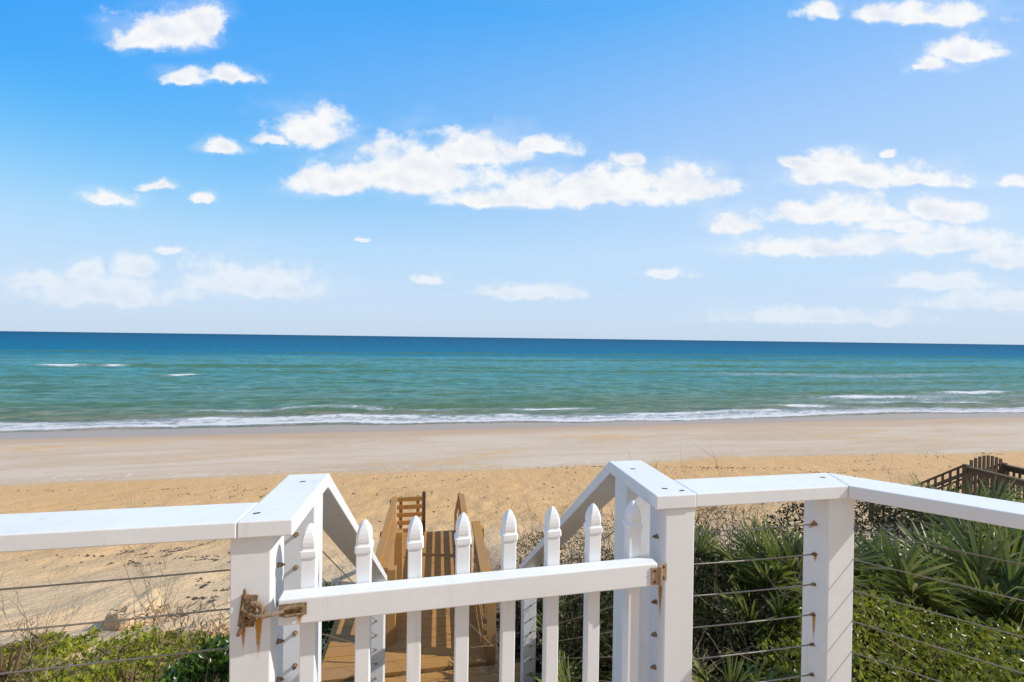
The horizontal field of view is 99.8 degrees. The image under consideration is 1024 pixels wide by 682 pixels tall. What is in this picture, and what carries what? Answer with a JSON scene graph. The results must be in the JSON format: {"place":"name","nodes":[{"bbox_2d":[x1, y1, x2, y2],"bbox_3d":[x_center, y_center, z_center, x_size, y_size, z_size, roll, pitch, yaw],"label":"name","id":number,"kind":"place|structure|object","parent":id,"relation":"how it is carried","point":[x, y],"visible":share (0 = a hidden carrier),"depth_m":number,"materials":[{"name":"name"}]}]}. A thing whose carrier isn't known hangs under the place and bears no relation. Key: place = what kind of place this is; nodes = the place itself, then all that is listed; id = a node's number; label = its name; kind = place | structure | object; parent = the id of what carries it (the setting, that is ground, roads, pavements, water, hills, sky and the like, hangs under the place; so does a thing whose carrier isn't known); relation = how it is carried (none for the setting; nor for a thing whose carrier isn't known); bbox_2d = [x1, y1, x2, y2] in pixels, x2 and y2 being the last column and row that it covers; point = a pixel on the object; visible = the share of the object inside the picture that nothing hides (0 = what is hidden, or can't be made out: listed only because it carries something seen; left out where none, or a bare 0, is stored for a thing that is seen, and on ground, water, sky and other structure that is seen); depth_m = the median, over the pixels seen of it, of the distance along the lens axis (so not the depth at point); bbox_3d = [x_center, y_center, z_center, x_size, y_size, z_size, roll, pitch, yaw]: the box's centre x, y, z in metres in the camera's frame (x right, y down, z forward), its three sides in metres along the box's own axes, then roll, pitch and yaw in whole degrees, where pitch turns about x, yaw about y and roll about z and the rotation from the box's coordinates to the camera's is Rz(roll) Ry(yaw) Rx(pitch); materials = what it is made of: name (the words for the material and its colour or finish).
{"place":"outdoors","nodes":[
{"label":"outdoors","id":0,"kind":"place"},
{"bbox_2d":[0,413,1023,681],"bbox_3d":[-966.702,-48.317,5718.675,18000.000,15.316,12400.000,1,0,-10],"label":"beach","id":1,"kind":"structure","parent":0,"point":[496,465],"depth_m":25.79,"materials":[{"name":"beige sand"}]},
{"bbox_2d":[0,638,25,681],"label":"grass tuft","id":2,"kind":"object","parent":1,"relation":"on","point":[10,662],"visible":0.89,"depth_m":4.67,"materials":[{"name":"green plant"}]},
{"bbox_2d":[0,568,92,647],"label":"dry weed","id":3,"kind":"object","parent":1,"relation":"on","point":[34,639],"visible":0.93,"depth_m":6.12,"materials":[{"name":"beige plant"}]},
{"bbox_2d":[0,620,221,681],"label":"ground cover","id":4,"kind":"object","parent":1,"relation":"on","point":[68,643],"visible":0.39,"depth_m":5.45,"materials":[{"name":"green plant"}]},
{"bbox_2d":[0,597,229,681],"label":"dry stems","id":5,"kind":"object","parent":1,"relation":"on","point":[25,654],"visible":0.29,"depth_m":5.69,"materials":[{"name":"plant"}]},
{"bbox_2d":[76,483,182,627],"bbox_3d":[-5.664,3.340,6.588,1.940,2.137,1.045,1,1,32],"label":"dry weed","id":6,"kind":"object","parent":1,"relation":"on","point":[149,601],"visible":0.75,"depth_m":6.57,"materials":[{"name":"beige plant"}]},
{"bbox_2d":[96,650,164,681],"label":"grass tuft","id":7,"kind":"object","parent":1,"relation":"on","point":[129,678],"visible":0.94,"depth_m":4.36,"materials":[{"name":"green plant"}]},
{"bbox_2d":[104,587,163,630],"bbox_3d":[-6.347,4.815,7.265,0.756,0.848,1.053,1,0,-7],"label":"sand clod","id":8,"kind":"object","parent":1,"relation":"on","point":[129,604],"visible":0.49,"depth_m":7.12,"materials":[{"name":"beige sand"}]},
{"bbox_2d":[55,541,229,603],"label":"seaweed scraps","id":9,"kind":"object","parent":1,"relation":"on","point":[201,586],"visible":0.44,"depth_m":11.12,"materials":[{"name":"brown plant"}]},
{"bbox_2d":[156,603,229,646],"bbox_3d":[-4.582,4.529,6.561,1.423,0.678,0.889,0,1,-39],"label":"sand clod","id":10,"kind":"object","parent":1,"relation":"on","point":[204,618],"visible":0.27,"depth_m":6.46,"materials":[{"name":"beige sand"}]},
{"bbox_2d":[158,633,229,681],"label":"green bush","id":11,"kind":"object","parent":1,"relation":"on","point":[218,660],"visible":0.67,"depth_m":3.18,"materials":[{"name":"green plant"}]},
{"bbox_2d":[191,657,217,681],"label":"grass tuft","id":12,"kind":"object","parent":1,"relation":"on","point":[206,675],"visible":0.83,"depth_m":2.99,"materials":[{"name":"green plant"}]},
{"bbox_2d":[182,599,229,616],"bbox_3d":[-5.127,4.881,7.438,1.050,0.615,0.607,0,1,-37],"label":"sand clod","id":13,"kind":"object","parent":1,"relation":"on","point":[221,602],"visible":0.13,"depth_m":7.53,"materials":[{"name":"beige sand"}]},
{"bbox_2d":[321,552,344,655],"bbox_3d":[-2.194,3.210,5.213,1.144,1.479,0.913,1,0,-10],"label":"green bush","id":14,"kind":"object","parent":1,"relation":"on","point":[326,625],"visible":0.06,"depth_m":4.97,"materials":[{"name":"green plant"}]},
{"bbox_2d":[321,491,519,681],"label":"boardwalk","id":15,"kind":"structure","parent":1,"relation":"on","point":[437,625],"depth_m":4.31,"materials":[{"name":"brown wood"}]},
{"bbox_2d":[18,452,1003,567],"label":"wrack scraps","id":16,"kind":"object","parent":1,"relation":"on","point":[552,487],"visible":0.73,"depth_m":23.36,"materials":[{"name":"brown plant"}]},
{"bbox_2d":[525,643,611,681],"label":"saw palmetto","id":17,"kind":"object","parent":1,"relation":"on","point":[562,665],"visible":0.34,"depth_m":3.25,"materials":[{"name":"green plant"}]},
{"bbox_2d":[535,590,613,681],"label":"saw palmetto","id":18,"kind":"object","parent":1,"relation":"on","point":[606,619],"visible":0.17,"depth_m":3.79,"materials":[{"name":"green plant"}]},
{"bbox_2d":[469,493,887,681],"bbox_3d":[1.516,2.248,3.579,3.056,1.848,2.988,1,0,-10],"label":"dark scrub","id":19,"kind":"object","parent":1,"relation":"on","point":[719,629],"visible":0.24,"depth_m":3.39,"materials":[{"name":"green plant"}]},
{"bbox_2d":[583,458,803,580],"bbox_3d":[2.368,2.453,5.862,3.465,1.738,2.494,0,1,-33],"label":"dark scrub","id":20,"kind":"object","parent":1,"relation":"on","point":[721,525],"visible":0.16,"depth_m":5.84,"materials":[{"name":"green plant"}]},
{"bbox_2d":[693,519,733,643],"bbox_3d":[1.694,2.450,4.329,1.196,1.428,1.166,1,0,-10],"label":"saw palmetto","id":21,"kind":"object","parent":1,"relation":"on","point":[699,544],"visible":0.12,"depth_m":4.24,"materials":[{"name":"green plant"}]},
{"bbox_2d":[692,643,795,681],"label":"saw palmetto","id":22,"kind":"object","parent":1,"relation":"on","point":[701,676],"visible":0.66,"depth_m":2.82,"materials":[{"name":"green plant"}]},
{"bbox_2d":[692,561,802,679],"bbox_3d":[1.967,2.396,3.490,1.071,1.315,1.039,1,0,-10],"label":"saw palmetto","id":23,"kind":"object","parent":1,"relation":"on","point":[776,608],"visible":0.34,"depth_m":3.39,"materials":[{"name":"green plant"}]},
{"bbox_2d":[496,555,1023,681],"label":"leaf litter","id":24,"kind":"object","parent":1,"relation":"on","point":[539,650],"visible":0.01,"depth_m":4.00,"materials":[{"name":"plant"}]},
{"bbox_2d":[694,511,899,672],"bbox_3d":[2.492,2.301,3.919,1.646,1.572,1.519,1,0,-10],"label":"saw palmetto","id":25,"kind":"object","parent":1,"relation":"on","point":[772,568],"visible":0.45,"depth_m":3.68,"materials":[{"name":"green plant"}]},
{"bbox_2d":[672,442,1021,631],"bbox_3d":[5.396,2.613,5.565,5.723,2.380,3.830,1,0,-10],"label":"dark scrub","id":26,"kind":"object","parent":1,"relation":"on","point":[876,510],"visible":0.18,"depth_m":5.93,"materials":[{"name":"green plant"}]},
{"bbox_2d":[750,567,1023,681],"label":"leafy shrub","id":27,"kind":"object","parent":1,"relation":"on","point":[989,646],"visible":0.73,"depth_m":2.78,"materials":[{"name":"green plant"}]},
{"bbox_2d":[792,525,1001,675],"bbox_3d":[3.174,2.367,3.711,1.508,1.494,1.238,1,1,-28],"label":"saw palmetto","id":28,"kind":"object","parent":1,"relation":"on","point":[927,591],"visible":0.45,"depth_m":3.51,"materials":[{"name":"green plant"}]},
{"bbox_2d":[868,455,1023,523],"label":"boardwalk","id":29,"kind":"structure","parent":1,"relation":"on","point":[986,473],"depth_m":11.13,"materials":[{"name":"brown wood"}]},
{"bbox_2d":[876,512,1023,681],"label":"saw palmetto","id":30,"kind":"object","parent":1,"relation":"on","point":[996,576],"visible":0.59,"depth_m":3.68,"materials":[{"name":"green plant"}]},
{"bbox_2d":[885,470,1023,556],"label":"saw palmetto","id":31,"kind":"object","parent":1,"relation":"on","point":[1007,497],"visible":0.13,"depth_m":5.75,"materials":[{"name":"green plant"}]},
{"bbox_2d":[905,513,1023,629],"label":"saw palmetto","id":32,"kind":"object","parent":1,"relation":"on","point":[1016,546],"visible":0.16,"depth_m":4.43,"materials":[{"name":"green plant"}]},
{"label":"deck","id":33,"kind":"structure","parent":1,"relation":"on","visible":0},
{"bbox_2d":[0,473,386,681],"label":"deck railing","id":34,"kind":"object","parent":33,"relation":"on","point":[264,534],"visible":0.78,"depth_m":1.18,"materials":[{"name":"white wood"}]},
{"bbox_2d":[519,460,1023,681],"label":"deck railing","id":35,"kind":"object","parent":33,"relation":"on","point":[666,505],"visible":0.81,"depth_m":1.52,"materials":[{"name":"white wood"}]},
{"bbox_2d":[255,500,666,681],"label":"picket gate","id":36,"kind":"structure","parent":35,"relation":"attached to","point":[309,605],"depth_m":1.29,"materials":[{"name":"white wood"}]},
{"bbox_2d":[0,331,1023,432],"bbox_3d":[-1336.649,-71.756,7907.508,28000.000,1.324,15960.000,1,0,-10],"label":"sea","id":37,"kind":"structure","parent":0,"point":[65,381],"depth_m":90.18,"materials":[{"name":"liquid"}]},
{"bbox_2d":[0,0,1023,344],"label":"sky","id":38,"kind":"structure","parent":0,"point":[716,170],"materials":[{"name":"blue"}]}
]}

